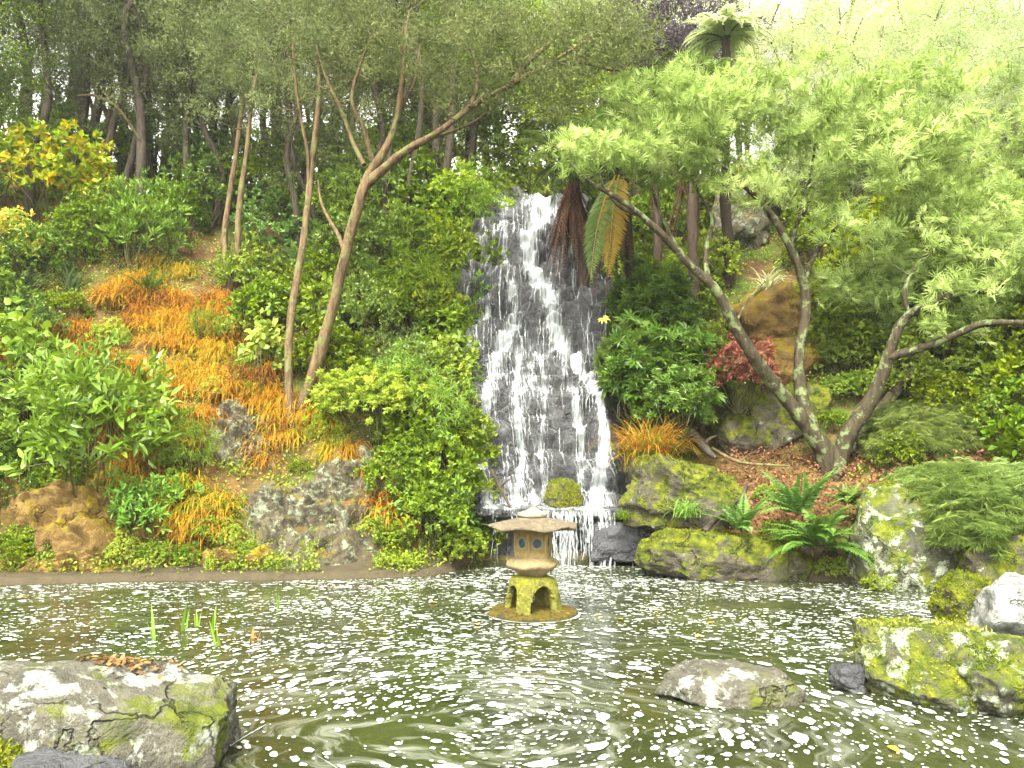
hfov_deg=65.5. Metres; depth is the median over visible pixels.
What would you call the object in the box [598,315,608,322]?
yellow leaf
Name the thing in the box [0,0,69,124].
thin trunk tree
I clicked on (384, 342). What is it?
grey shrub
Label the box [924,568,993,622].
boulder
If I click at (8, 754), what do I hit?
shrub
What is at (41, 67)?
thin trunk tree
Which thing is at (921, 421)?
weeping maple
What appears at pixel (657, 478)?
boulder
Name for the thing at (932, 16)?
bushy tree
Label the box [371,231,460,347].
leafy shrub
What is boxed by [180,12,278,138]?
thin trunk tree
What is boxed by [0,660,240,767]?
boulder
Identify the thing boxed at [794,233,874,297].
shrub
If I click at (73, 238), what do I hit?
shrub
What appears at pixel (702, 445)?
fallen branch
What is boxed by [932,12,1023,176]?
bushy tree
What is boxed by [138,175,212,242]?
shrub
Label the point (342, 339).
shrub
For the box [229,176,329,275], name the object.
shrub
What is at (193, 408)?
fern
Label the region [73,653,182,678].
leaf litter
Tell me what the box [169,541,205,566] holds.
shrub
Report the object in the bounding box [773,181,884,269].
shrub
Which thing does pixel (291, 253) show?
fern
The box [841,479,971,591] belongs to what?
boulder
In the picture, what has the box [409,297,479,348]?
shrub
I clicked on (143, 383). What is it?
shrub
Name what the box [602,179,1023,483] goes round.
ground cover
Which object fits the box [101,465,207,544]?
glossy shrub
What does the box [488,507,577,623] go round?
stone lantern
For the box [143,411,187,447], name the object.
leafy shrub
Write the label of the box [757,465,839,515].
fern
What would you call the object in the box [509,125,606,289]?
tree fern
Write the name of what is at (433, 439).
fern
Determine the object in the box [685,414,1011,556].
leaf litter
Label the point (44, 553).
shrub
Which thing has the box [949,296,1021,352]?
shrub
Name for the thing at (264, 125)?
thin trunk tree
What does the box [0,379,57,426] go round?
shrub
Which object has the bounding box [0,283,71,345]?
shrub
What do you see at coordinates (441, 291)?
shrub
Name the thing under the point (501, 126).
bushy tree
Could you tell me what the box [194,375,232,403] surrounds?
shrub
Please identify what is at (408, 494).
leafy shrub
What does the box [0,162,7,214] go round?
shrub
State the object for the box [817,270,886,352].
leafy shrub
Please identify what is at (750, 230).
boulder
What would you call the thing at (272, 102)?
thin trunk tree
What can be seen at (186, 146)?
thin trunk tree
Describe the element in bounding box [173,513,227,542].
shrub
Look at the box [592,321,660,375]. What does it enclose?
palmate shrub
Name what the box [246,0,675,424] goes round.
forked tree
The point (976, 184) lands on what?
shrub
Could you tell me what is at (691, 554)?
boulder
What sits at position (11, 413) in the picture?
shrub
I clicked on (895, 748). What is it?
fallen leaf
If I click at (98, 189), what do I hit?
shrub
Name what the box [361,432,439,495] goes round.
shrub
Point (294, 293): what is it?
slender tree
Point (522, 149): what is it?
bushy tree
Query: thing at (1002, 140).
bushy tree
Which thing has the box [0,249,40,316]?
shrub
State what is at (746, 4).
bushy tree
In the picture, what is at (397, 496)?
fern
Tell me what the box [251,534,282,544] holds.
shrub
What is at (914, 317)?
shrub
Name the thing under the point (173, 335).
dry grass
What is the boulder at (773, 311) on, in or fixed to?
on the ground at (362, 567)
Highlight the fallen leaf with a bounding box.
[887,746,899,752]
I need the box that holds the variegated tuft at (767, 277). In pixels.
[738,267,796,290]
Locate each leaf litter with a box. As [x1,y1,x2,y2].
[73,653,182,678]
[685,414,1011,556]
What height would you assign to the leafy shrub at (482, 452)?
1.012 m
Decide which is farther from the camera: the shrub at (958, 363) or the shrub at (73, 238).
the shrub at (73, 238)
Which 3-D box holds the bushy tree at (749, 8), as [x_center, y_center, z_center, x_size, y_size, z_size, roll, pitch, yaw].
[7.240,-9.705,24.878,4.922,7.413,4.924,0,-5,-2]
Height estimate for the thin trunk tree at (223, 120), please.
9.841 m
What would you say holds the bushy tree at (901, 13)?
on the ground at (362, 567)
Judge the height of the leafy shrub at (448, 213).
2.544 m
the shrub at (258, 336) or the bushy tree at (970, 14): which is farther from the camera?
the bushy tree at (970, 14)
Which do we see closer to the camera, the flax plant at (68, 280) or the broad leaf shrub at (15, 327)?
the broad leaf shrub at (15, 327)
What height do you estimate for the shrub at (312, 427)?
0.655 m
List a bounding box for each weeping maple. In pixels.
[857,395,1003,467]
[877,456,1023,564]
[956,456,1023,536]
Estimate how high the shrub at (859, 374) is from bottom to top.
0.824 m
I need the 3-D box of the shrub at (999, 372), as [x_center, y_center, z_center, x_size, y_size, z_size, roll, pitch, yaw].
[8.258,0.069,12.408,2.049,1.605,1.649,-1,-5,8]
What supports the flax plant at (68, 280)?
on the ground at (362, 567)
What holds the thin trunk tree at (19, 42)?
on the ground at (362, 567)
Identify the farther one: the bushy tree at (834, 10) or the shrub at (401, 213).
the bushy tree at (834, 10)
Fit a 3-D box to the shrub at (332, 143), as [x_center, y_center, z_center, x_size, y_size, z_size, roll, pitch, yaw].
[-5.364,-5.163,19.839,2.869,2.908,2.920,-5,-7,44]
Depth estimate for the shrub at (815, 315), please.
15.94 m
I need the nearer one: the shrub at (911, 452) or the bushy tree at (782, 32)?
the shrub at (911, 452)
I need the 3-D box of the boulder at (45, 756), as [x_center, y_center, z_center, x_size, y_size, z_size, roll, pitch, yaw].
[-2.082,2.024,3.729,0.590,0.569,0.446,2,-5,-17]
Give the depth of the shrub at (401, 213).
17.02 m
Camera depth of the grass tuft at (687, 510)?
11.56 m
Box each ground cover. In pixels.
[0,220,489,575]
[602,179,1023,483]
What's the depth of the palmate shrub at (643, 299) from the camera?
14.71 m
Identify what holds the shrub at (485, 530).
on the ground at (362, 567)
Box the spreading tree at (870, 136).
[538,33,1023,481]
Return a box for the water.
[0,560,1023,767]
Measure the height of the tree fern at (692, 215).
5.920 m
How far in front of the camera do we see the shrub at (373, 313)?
15.14 m
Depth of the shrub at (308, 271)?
15.58 m
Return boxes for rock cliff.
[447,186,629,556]
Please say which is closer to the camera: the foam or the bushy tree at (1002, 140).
the foam
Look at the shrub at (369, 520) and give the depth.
11.70 m
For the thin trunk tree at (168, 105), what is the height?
7.909 m
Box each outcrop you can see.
[0,475,162,572]
[152,518,279,567]
[199,398,291,473]
[238,438,390,567]
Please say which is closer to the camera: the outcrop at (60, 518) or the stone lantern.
the stone lantern
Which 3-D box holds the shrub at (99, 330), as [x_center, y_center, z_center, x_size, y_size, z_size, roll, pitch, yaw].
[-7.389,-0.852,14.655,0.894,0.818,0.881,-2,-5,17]
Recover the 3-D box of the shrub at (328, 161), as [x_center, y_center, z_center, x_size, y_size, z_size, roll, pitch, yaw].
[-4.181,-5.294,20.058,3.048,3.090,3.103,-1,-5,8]
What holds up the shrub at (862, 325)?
on the ground at (362, 567)
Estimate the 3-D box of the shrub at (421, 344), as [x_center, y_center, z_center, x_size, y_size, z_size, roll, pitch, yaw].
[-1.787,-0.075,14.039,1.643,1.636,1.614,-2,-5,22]
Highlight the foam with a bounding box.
[0,565,1023,767]
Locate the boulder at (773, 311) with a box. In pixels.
[722,281,817,343]
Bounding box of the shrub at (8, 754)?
[0,734,24,767]
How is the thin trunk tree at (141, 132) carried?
on the ground at (362, 567)
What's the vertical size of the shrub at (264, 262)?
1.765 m
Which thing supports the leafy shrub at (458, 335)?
on the ground at (362, 567)
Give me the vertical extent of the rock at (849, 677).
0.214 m
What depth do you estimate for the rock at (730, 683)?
5.47 m
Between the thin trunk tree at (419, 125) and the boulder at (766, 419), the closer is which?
the boulder at (766, 419)
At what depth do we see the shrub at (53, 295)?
14.84 m
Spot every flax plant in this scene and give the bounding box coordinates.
[0,261,63,300]
[51,257,89,291]
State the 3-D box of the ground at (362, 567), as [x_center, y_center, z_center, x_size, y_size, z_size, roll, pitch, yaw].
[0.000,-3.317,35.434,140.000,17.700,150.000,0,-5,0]
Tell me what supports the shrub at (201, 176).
on the ground at (362, 567)
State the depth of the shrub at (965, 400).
12.50 m
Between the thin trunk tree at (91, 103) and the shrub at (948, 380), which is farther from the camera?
the thin trunk tree at (91, 103)
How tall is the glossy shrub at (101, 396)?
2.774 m
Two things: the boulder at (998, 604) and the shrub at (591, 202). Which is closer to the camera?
the boulder at (998, 604)
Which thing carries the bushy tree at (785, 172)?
on the ground at (362, 567)
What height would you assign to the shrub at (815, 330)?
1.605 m
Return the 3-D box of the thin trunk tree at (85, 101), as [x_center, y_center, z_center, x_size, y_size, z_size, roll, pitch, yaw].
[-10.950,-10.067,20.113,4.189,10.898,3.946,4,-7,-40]
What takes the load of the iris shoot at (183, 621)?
in the water
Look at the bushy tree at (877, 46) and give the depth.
20.05 m
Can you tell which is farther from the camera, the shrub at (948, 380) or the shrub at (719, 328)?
the shrub at (719, 328)
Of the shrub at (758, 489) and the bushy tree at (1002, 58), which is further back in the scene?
the bushy tree at (1002, 58)
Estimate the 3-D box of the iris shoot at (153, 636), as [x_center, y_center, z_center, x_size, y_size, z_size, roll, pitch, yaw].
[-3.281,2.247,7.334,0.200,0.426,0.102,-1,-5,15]
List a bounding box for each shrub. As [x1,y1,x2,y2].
[0,54,88,152]
[0,105,82,187]
[0,117,119,228]
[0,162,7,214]
[0,205,61,274]
[0,219,76,288]
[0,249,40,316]
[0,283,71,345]
[0,296,59,401]
[0,327,132,423]
[0,332,200,497]
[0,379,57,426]
[0,381,24,457]
[0,413,54,479]
[0,449,45,510]
[0,530,34,569]
[0,734,24,767]
[2,523,36,552]
[20,227,101,269]
[25,446,100,487]
[26,540,54,562]
[28,289,94,318]
[42,118,135,183]
[42,184,136,261]
[68,173,150,241]
[77,316,140,351]
[82,166,194,278]
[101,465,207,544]
[102,530,142,564]
[103,97,214,185]
[126,379,166,404]
[135,537,180,563]
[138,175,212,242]
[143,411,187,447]
[150,446,205,474]
[152,141,243,232]
[154,405,226,482]
[157,467,202,504]
[164,121,257,198]
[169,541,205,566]
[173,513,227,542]
[185,298,226,345]
[188,494,232,514]
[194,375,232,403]
[204,516,244,546]
[208,138,314,223]
[210,315,255,345]
[214,229,301,292]
[219,267,312,329]
[226,538,257,559]
[229,123,270,153]
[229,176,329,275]
[229,352,274,376]
[232,279,287,328]
[237,120,356,217]
[237,307,292,393]
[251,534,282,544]
[260,241,364,311]
[276,166,379,249]
[278,315,375,379]
[287,459,311,473]
[295,270,369,330]
[296,106,404,215]
[306,201,414,295]
[307,411,347,441]
[311,151,394,255]
[321,265,412,355]
[324,145,429,239]
[339,351,409,422]
[347,104,461,193]
[350,460,381,478]
[351,195,452,279]
[356,506,394,539]
[357,319,427,366]
[358,256,450,345]
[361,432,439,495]
[364,332,448,418]
[364,384,470,453]
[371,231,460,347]
[371,337,445,431]
[372,466,478,556]
[372,518,417,551]
[373,140,475,225]
[378,208,466,279]
[384,264,470,338]
[391,430,487,506]
[395,157,515,229]
[397,474,447,529]
[402,332,482,396]
[402,365,481,464]
[407,383,498,471]
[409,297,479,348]
[409,474,474,543]
[418,216,511,287]
[424,160,504,256]
[425,327,479,387]
[428,524,496,568]
[440,302,491,332]
[444,120,493,166]
[447,426,497,467]
[448,360,487,405]
[452,459,501,511]
[454,152,528,214]
[457,214,474,237]
[459,438,500,466]
[466,268,496,304]
[471,510,511,555]
[586,170,648,225]
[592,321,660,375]
[594,308,727,442]
[601,251,708,333]
[602,229,679,288]
[618,401,660,442]
[619,188,709,251]
[627,353,717,447]
[652,225,743,290]
[656,324,740,420]
[656,412,703,443]
[663,160,730,231]
[663,267,723,328]
[676,247,724,299]
[676,440,703,459]
[696,318,736,344]
[699,333,787,414]
[700,147,813,228]
[741,140,857,220]
[750,484,779,501]
[758,519,798,541]
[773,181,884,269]
[792,257,848,301]
[792,294,893,365]
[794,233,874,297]
[798,117,906,202]
[812,294,868,319]
[812,372,862,407]
[812,555,851,580]
[813,321,876,375]
[815,254,903,317]
[815,409,847,435]
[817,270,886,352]
[820,288,911,361]
[820,304,879,339]
[821,184,951,255]
[835,239,933,274]
[836,368,909,396]
[837,245,931,292]
[856,340,952,402]
[857,319,961,371]
[859,572,901,590]
[862,427,924,472]
[867,227,982,282]
[872,108,1021,198]
[872,235,990,360]
[872,263,981,321]
[879,174,1017,257]
[903,370,1001,421]
[914,294,1011,374]
[915,296,1010,346]
[935,340,1021,392]
[940,173,1023,267]
[941,187,1023,334]
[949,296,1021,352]
[949,300,1023,376]
[949,384,1014,437]
[951,264,1015,302]
[951,266,1023,342]
[954,186,1023,295]
[962,377,1023,444]
[971,345,1023,423]
[977,373,1023,462]
[983,443,1023,462]
[999,276,1023,319]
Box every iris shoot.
[147,604,165,640]
[177,602,188,630]
[194,611,201,626]
[209,621,220,645]
[210,604,216,633]
[251,626,261,639]
[276,598,279,609]
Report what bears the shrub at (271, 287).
on the ground at (362, 567)
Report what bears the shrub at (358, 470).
on the ground at (362, 567)
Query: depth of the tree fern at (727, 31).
19.09 m
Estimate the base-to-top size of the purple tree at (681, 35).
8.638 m
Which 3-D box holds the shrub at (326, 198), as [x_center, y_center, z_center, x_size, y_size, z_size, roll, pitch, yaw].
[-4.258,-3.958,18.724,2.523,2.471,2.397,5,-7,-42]
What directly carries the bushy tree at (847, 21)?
on the ground at (362, 567)
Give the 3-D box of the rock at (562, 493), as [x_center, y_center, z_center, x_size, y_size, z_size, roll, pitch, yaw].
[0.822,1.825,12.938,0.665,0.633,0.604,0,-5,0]
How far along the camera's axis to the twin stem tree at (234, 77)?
16.65 m
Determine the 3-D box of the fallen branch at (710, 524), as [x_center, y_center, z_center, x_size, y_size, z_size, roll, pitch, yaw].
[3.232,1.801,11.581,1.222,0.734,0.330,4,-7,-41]
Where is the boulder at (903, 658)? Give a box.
[847,611,997,712]
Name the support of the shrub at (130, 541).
on the ground at (362, 567)
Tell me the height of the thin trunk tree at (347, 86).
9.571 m
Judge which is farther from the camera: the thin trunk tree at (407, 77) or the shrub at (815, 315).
the thin trunk tree at (407, 77)
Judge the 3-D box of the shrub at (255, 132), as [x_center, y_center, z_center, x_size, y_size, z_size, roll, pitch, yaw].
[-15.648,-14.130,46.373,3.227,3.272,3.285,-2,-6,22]
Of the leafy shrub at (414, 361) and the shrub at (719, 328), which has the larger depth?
the shrub at (719, 328)
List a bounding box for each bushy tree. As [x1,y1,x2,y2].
[363,1,515,179]
[372,0,591,193]
[444,0,580,185]
[444,0,633,199]
[449,0,631,193]
[525,0,703,175]
[525,0,762,244]
[532,0,688,189]
[587,0,775,179]
[677,0,828,171]
[717,0,884,206]
[733,63,862,259]
[771,0,917,117]
[775,0,939,89]
[784,62,918,244]
[799,0,964,203]
[824,0,1010,109]
[852,0,1004,107]
[870,37,1015,193]
[874,0,1023,115]
[912,19,1023,195]
[918,0,1023,164]
[930,0,1023,143]
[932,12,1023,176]
[933,76,1023,189]
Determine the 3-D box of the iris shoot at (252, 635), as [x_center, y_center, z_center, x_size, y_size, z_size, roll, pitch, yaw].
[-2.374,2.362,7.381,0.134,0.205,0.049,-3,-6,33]
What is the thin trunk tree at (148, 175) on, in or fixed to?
on the ground at (362, 567)
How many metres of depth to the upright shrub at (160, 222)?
16.31 m
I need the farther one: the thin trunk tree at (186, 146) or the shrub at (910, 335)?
the thin trunk tree at (186, 146)
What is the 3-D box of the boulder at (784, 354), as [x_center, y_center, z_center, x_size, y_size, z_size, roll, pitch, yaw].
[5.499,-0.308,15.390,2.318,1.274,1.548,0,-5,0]
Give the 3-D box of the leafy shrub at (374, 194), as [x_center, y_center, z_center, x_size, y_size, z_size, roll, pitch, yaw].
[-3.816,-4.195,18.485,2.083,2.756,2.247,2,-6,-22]
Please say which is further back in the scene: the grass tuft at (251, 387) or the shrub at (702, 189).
the shrub at (702, 189)
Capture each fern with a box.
[78,338,135,367]
[88,289,134,308]
[120,266,182,296]
[147,334,171,349]
[167,400,223,421]
[258,241,323,269]
[319,253,420,290]
[321,357,360,389]
[380,488,428,515]
[386,425,456,460]
[410,173,492,207]
[413,268,475,301]
[458,510,496,536]
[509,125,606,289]
[547,104,682,430]
[585,40,706,275]
[598,57,770,323]
[678,3,774,289]
[705,493,779,533]
[751,505,877,574]
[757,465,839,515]
[823,482,864,508]
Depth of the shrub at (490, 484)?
12.97 m
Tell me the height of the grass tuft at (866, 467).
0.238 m
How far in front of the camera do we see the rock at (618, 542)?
12.21 m
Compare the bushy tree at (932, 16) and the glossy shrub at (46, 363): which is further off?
the bushy tree at (932, 16)
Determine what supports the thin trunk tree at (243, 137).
on the ground at (362, 567)
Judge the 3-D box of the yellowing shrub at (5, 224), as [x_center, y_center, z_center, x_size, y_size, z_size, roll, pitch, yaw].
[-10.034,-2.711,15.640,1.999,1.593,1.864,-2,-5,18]
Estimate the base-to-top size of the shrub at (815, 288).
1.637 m
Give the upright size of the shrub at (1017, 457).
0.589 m
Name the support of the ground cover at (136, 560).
on the ground at (362, 567)
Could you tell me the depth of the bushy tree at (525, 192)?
26.20 m
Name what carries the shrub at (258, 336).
on the ground at (362, 567)
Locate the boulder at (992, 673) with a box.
[946,632,1023,717]
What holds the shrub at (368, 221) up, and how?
on the ground at (362, 567)
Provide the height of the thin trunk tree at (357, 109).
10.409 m
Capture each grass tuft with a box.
[235,378,271,397]
[322,430,358,446]
[612,507,633,519]
[656,494,708,517]
[850,463,870,472]
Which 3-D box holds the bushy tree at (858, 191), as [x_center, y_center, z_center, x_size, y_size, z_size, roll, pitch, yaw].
[8.088,-5.210,18.611,3.186,4.796,3.185,-4,-7,40]
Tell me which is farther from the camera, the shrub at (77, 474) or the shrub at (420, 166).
the shrub at (420, 166)
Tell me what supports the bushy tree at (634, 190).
on the ground at (362, 567)
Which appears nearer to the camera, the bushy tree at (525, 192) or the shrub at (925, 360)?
the shrub at (925, 360)
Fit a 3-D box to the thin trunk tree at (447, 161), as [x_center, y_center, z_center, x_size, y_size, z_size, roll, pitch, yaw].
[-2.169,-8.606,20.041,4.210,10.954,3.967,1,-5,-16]
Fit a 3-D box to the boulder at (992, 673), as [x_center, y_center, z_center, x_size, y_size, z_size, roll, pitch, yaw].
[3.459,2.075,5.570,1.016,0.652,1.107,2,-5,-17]
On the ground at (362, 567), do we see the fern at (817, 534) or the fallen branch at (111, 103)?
the fern at (817, 534)
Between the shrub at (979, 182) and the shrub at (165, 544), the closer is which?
the shrub at (165, 544)
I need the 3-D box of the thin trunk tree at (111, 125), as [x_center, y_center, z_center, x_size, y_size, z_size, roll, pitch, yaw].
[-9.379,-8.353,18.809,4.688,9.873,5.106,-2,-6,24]
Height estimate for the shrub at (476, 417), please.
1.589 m
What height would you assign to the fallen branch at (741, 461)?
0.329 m
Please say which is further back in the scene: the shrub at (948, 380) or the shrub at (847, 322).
the shrub at (847, 322)
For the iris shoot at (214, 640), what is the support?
in the water
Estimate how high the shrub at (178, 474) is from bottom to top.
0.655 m
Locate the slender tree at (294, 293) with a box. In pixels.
[229,0,403,431]
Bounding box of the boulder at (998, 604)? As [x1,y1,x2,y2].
[966,572,1023,636]
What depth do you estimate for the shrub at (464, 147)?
45.99 m
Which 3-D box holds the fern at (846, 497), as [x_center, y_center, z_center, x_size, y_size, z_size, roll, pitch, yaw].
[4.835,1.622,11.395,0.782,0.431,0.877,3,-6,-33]
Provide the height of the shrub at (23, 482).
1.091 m
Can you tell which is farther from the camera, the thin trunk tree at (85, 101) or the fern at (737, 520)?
the thin trunk tree at (85, 101)
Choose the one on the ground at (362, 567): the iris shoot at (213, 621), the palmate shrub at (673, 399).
the palmate shrub at (673, 399)
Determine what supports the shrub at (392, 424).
on the ground at (362, 567)
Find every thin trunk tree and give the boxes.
[0,0,64,113]
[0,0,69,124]
[0,0,101,132]
[0,0,117,119]
[0,0,125,220]
[0,0,160,174]
[0,0,226,194]
[0,1,73,130]
[1,0,115,129]
[19,0,158,152]
[25,0,176,128]
[47,0,245,231]
[60,0,212,162]
[83,1,213,178]
[89,28,180,159]
[107,3,225,171]
[110,0,250,173]
[114,46,235,180]
[117,0,298,230]
[134,1,224,173]
[174,0,305,184]
[179,46,256,178]
[180,0,298,188]
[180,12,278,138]
[198,0,406,275]
[202,0,349,210]
[214,0,324,187]
[232,1,348,174]
[245,2,370,170]
[258,30,376,169]
[273,0,413,198]
[280,0,503,248]
[306,1,418,195]
[313,3,397,152]
[324,1,398,140]
[341,0,479,147]
[349,1,459,180]
[355,0,501,222]
[393,0,522,172]
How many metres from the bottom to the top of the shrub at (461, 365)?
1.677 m
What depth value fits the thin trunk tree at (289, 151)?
17.88 m
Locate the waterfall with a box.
[459,189,632,565]
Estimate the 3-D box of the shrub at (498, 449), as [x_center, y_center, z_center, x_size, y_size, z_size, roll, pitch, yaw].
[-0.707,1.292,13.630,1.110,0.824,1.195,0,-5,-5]
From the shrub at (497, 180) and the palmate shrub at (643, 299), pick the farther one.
the shrub at (497, 180)
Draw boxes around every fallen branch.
[77,89,140,139]
[490,469,512,508]
[686,428,716,458]
[701,481,748,531]
[711,447,789,466]
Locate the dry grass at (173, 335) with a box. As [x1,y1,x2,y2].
[0,246,429,551]
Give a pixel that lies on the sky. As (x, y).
(515, 133)
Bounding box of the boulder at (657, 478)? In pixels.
[617,450,747,532]
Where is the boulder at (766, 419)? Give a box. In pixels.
[705,382,831,455]
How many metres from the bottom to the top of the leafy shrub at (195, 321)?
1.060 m
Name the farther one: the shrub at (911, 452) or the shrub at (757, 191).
the shrub at (757, 191)
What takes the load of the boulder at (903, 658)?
in the water
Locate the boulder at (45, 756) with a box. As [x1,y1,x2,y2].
[11,745,132,767]
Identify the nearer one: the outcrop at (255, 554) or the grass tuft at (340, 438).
the outcrop at (255, 554)
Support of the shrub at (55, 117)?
on the ground at (362, 567)
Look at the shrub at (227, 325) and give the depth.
14.79 m
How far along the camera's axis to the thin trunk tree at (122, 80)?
21.66 m
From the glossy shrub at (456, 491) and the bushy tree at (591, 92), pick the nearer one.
the glossy shrub at (456, 491)
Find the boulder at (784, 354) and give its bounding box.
[736,337,842,383]
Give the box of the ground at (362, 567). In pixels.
[0,153,1023,584]
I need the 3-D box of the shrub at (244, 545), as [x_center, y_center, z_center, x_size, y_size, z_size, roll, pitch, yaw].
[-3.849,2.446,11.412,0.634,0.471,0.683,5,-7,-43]
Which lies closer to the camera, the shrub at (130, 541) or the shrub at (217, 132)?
the shrub at (130, 541)
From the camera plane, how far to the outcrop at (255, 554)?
11.27 m
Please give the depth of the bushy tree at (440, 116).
30.39 m
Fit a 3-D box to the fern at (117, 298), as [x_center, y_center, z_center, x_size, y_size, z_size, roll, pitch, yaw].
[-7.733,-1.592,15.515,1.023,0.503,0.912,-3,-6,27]
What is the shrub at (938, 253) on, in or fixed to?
on the ground at (362, 567)
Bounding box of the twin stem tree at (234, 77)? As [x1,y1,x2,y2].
[127,0,311,301]
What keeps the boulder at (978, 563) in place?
on the ground at (362, 567)
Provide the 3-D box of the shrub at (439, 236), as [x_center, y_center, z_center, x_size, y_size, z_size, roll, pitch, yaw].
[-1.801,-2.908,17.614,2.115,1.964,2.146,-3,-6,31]
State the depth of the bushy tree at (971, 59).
16.77 m
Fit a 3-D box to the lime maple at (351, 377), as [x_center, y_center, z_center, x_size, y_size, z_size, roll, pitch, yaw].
[-2.181,0.351,13.255,2.659,1.566,2.212,2,-6,-25]
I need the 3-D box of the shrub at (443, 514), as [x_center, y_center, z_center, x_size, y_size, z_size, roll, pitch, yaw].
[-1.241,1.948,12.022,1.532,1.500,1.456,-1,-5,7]
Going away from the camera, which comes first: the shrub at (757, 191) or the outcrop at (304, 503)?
the outcrop at (304, 503)
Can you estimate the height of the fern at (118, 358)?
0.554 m
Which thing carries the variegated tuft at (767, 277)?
on the boulder at (773, 311)
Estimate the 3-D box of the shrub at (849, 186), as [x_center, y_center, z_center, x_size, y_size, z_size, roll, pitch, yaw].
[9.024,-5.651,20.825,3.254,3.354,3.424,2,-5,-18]
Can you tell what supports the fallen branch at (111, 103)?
attached to the thin trunk tree at (141, 132)
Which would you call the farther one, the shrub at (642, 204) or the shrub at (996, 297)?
the shrub at (642, 204)
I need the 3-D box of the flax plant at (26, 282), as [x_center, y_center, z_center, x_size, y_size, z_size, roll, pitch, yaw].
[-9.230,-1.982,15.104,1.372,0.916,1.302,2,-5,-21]
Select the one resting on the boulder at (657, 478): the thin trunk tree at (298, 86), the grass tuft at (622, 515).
the grass tuft at (622, 515)
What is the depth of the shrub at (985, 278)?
14.66 m
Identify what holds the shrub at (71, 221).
on the ground at (362, 567)
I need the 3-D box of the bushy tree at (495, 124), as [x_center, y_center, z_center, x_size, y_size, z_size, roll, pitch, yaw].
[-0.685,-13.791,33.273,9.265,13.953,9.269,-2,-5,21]
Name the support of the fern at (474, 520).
on the ground at (362, 567)
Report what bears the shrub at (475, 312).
on the ground at (362, 567)
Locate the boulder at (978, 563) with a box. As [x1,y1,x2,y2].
[952,533,1023,580]
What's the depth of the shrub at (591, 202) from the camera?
23.85 m
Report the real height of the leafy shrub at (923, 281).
2.332 m
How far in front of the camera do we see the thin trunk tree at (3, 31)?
18.95 m
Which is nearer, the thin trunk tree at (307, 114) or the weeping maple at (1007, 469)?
the weeping maple at (1007, 469)
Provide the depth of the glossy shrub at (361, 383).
13.53 m
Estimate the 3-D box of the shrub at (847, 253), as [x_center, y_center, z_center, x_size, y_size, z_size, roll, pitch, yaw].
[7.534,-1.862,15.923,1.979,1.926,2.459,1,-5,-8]
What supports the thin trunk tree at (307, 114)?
on the ground at (362, 567)
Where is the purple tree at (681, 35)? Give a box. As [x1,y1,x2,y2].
[594,0,775,237]
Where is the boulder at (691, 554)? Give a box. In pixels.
[634,524,816,581]
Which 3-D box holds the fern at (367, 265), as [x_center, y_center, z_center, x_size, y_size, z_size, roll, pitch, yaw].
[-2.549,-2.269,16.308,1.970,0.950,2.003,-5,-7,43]
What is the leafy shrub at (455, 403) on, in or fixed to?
on the ground at (362, 567)
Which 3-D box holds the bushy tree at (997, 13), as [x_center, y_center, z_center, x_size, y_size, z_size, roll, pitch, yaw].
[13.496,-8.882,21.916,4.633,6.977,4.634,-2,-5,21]
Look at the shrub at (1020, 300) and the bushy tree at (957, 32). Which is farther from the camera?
the bushy tree at (957, 32)
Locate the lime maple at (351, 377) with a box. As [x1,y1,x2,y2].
[302,356,452,451]
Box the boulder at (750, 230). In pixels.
[710,185,769,254]
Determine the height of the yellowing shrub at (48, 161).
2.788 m
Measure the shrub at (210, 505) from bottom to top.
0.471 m
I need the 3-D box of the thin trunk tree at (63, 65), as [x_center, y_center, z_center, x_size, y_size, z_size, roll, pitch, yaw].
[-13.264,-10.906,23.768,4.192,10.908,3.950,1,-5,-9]
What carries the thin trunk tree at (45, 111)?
on the ground at (362, 567)
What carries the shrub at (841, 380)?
on the ground at (362, 567)
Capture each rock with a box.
[542,477,582,508]
[582,522,657,561]
[653,658,807,708]
[828,663,867,693]
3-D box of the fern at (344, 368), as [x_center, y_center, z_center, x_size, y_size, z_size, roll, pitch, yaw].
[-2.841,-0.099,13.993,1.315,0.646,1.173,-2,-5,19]
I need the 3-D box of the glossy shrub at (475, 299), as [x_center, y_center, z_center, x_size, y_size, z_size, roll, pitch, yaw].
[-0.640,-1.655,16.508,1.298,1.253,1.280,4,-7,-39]
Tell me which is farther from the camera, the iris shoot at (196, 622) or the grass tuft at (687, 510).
the grass tuft at (687, 510)
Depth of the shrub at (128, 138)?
18.89 m
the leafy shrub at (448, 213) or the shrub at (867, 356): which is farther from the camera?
the leafy shrub at (448, 213)
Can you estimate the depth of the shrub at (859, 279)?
15.29 m
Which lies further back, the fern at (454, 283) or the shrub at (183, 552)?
the fern at (454, 283)
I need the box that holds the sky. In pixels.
[0,0,1023,183]
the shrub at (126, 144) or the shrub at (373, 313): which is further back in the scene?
the shrub at (126, 144)
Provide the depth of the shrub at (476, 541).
11.93 m
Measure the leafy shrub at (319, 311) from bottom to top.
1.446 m
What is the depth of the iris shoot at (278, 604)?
8.78 m
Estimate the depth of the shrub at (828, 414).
13.48 m
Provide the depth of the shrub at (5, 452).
11.64 m
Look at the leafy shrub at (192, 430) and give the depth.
12.16 m
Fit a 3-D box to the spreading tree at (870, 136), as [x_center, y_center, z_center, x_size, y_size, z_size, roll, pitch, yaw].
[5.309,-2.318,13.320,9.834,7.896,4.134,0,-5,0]
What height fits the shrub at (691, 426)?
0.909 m
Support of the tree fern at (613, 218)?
on the ground at (362, 567)

